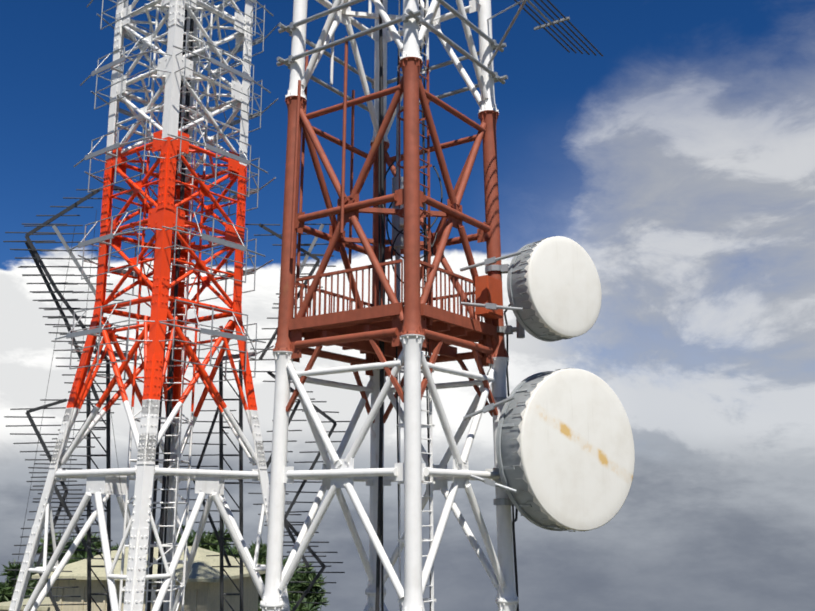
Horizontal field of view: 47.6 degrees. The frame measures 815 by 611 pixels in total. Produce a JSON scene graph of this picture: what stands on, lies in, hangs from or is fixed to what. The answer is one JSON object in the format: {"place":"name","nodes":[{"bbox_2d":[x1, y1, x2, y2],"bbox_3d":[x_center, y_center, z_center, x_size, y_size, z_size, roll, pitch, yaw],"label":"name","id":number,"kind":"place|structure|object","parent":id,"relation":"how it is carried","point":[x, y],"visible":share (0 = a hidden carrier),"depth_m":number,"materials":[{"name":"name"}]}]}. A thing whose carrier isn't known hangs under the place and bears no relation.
{"place":"outdoors","nodes":[
{"label":"outdoors","id":0,"kind":"place"},
{"bbox_2d":[145,0,442,610],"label":"cables","id":1,"kind":"object","parent":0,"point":[381,257],"visible":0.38,"depth_m":12.88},
{"bbox_2d":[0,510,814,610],"bbox_3d":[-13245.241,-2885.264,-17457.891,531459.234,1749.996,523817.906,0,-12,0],"label":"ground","id":2,"kind":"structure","parent":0,"point":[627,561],"depth_m":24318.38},
{"bbox_2d":[0,560,33,602],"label":"tree","id":3,"kind":"object","parent":2,"relation":"on","point":[6,590],"visible":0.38,"depth_m":45.09,"materials":[{"name":"green plant"}]},
{"bbox_2d":[24,531,98,598],"bbox_3d":[-14.305,13.565,37.916,5.365,8.649,5.228,-4,-13,16],"label":"tree","id":4,"kind":"object","parent":2,"relation":"on","point":[79,554],"visible":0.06,"depth_m":38.27,"materials":[{"name":"green plant"}]},
{"bbox_2d":[29,533,102,578],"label":"tree","id":5,"kind":"object","parent":2,"relation":"on","point":[98,544],"visible":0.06,"depth_m":44.63,"materials":[{"name":"green plant"}]},
{"bbox_2d":[102,543,119,552],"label":"tree","id":6,"kind":"object","parent":2,"relation":"on","point":[116,547],"depth_m":52.62,"materials":[{"name":"green plant"}]},
{"bbox_2d":[0,546,265,610],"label":"building","id":7,"kind":"structure","parent":2,"relation":"on","point":[202,590],"depth_m":29.57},
{"bbox_2d":[9,0,289,610],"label":"tower","id":8,"kind":"structure","parent":2,"relation":"on","point":[145,471],"depth_m":16.41,"materials":[{"name":"white metal"}]},
{"bbox_2d":[55,0,280,383],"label":"panel antennas","id":9,"kind":"object","parent":8,"relation":"attached to","point":[111,235],"visible":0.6,"depth_m":16.46,"materials":[{"name":"metal"}]},
{"bbox_2d":[3,188,349,610],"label":"log periodic antennas","id":10,"kind":"object","parent":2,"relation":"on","point":[37,259],"visible":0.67,"depth_m":17.58,"materials":[{"name":"metal"}]},
{"bbox_2d":[154,523,250,551],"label":"tree","id":11,"kind":"object","parent":2,"relation":"on","point":[209,538],"visible":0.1,"depth_m":40.02,"materials":[{"name":"green plant"}]},
{"bbox_2d":[213,542,238,557],"bbox_3d":[-7.207,12.722,33.231,5.425,8.303,4.601,11,-17,-42],"label":"tree","id":12,"kind":"object","parent":2,"relation":"on","point":[228,552],"visible":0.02,"depth_m":34.05,"materials":[{"name":"green plant"}]},
{"bbox_2d":[248,538,285,562],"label":"tree","id":13,"kind":"object","parent":2,"relation":"on","point":[263,550],"visible":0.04,"depth_m":45.59,"materials":[{"name":"green plant"}]},
{"bbox_2d":[236,549,321,610],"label":"tree","id":14,"kind":"object","parent":2,"relation":"on","point":[295,597],"visible":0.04,"depth_m":35.63,"materials":[{"name":"green plant"}]},
{"bbox_2d":[287,563,329,610],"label":"tree","id":15,"kind":"object","parent":2,"relation":"on","point":[309,577],"visible":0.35,"depth_m":49.60,"materials":[{"name":"green plant"}]},
{"bbox_2d":[260,0,518,610],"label":"tower","id":16,"kind":"structure","parent":2,"relation":"on","point":[336,473],"depth_m":11.79,"materials":[{"name":"white metal"}]},
{"bbox_2d":[286,98,502,422],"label":"platform","id":17,"kind":"structure","parent":16,"relation":"attached to","point":[364,330],"depth_m":11.72,"materials":[{"name":"red paint"}]},
{"bbox_2d":[397,0,435,610],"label":"ladder","id":18,"kind":"object","parent":16,"relation":"attached to","point":[431,482],"visible":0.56,"depth_m":11.13,"materials":[{"name":"grey metal"}]},
{"bbox_2d":[504,304,518,610],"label":"feeders","id":19,"kind":"object","parent":16,"relation":"attached to","point":[513,530],"visible":0.52,"depth_m":11.88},
{"bbox_2d":[460,236,601,341],"bbox_3d":[1.634,-0.183,11.968,1.527,1.315,1.338,-6,-14,26],"label":"dish","id":20,"kind":"object","parent":16,"relation":"attached to","point":[554,291],"visible":0.96,"depth_m":11.60,"materials":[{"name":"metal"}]},
{"bbox_2d":[487,0,602,65],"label":"yagi antenna","id":21,"kind":"object","parent":16,"relation":"attached to","point":[550,23],"visible":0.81,"depth_m":12.50,"materials":[{"name":"metal"}]},
{"bbox_2d":[463,368,634,531],"bbox_3d":[1.716,1.853,11.837,2.304,2.019,1.194,9,-15,-35],"label":"dish","id":22,"kind":"object","parent":16,"relation":"attached to","point":[565,452],"visible":1,"depth_m":11.33,"materials":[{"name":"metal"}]},
{"bbox_2d":[0,0,814,512],"label":"sky","id":23,"kind":"structure","parent":0,"point":[680,157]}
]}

